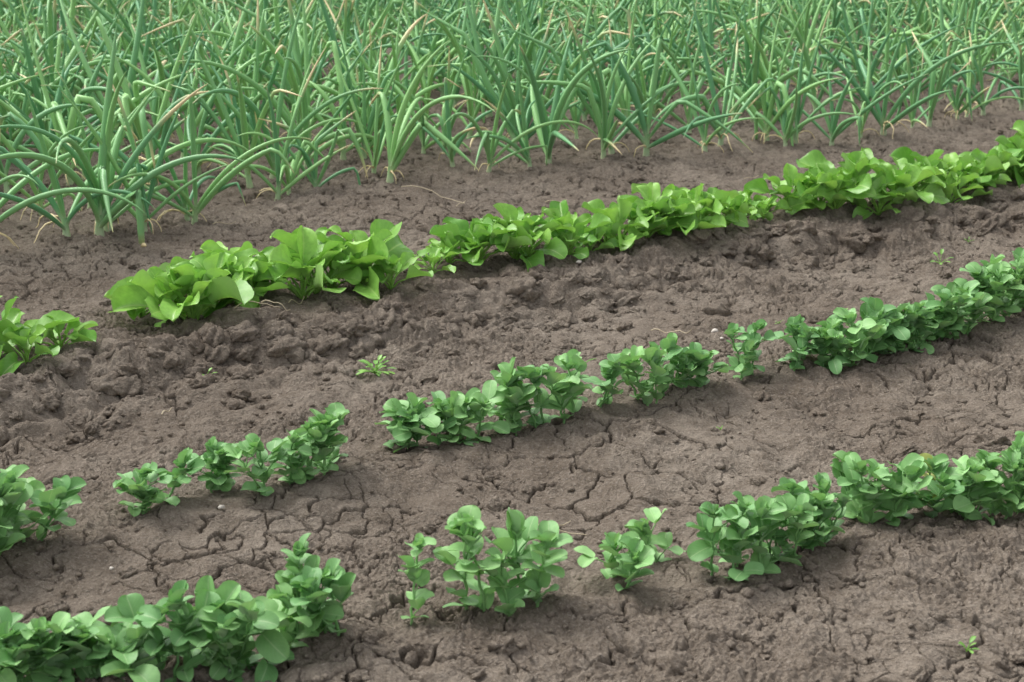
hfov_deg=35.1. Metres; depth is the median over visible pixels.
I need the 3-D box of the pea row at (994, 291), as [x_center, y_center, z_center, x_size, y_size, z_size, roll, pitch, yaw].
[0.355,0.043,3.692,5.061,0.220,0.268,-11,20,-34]
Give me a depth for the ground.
3.56 m
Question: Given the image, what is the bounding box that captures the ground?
[0,0,1023,681]
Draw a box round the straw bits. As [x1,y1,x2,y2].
[162,175,758,534]
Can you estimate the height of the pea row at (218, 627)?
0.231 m
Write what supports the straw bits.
on the ground
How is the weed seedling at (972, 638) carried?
on the ground
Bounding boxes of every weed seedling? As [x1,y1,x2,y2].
[356,355,395,376]
[931,249,953,264]
[958,636,978,653]
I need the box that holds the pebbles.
[109,260,723,570]
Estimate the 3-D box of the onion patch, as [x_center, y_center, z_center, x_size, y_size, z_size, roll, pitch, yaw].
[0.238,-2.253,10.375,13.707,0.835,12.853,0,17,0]
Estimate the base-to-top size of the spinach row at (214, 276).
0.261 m
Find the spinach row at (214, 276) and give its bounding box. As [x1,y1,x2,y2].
[0,120,1023,375]
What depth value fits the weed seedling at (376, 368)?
4.03 m
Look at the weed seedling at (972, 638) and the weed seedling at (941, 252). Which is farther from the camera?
the weed seedling at (941, 252)
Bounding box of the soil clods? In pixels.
[0,69,1023,681]
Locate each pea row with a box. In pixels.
[0,247,1023,554]
[0,431,1023,681]
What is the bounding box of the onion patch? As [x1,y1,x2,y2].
[0,0,1023,248]
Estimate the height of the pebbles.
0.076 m
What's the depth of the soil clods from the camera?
4.14 m

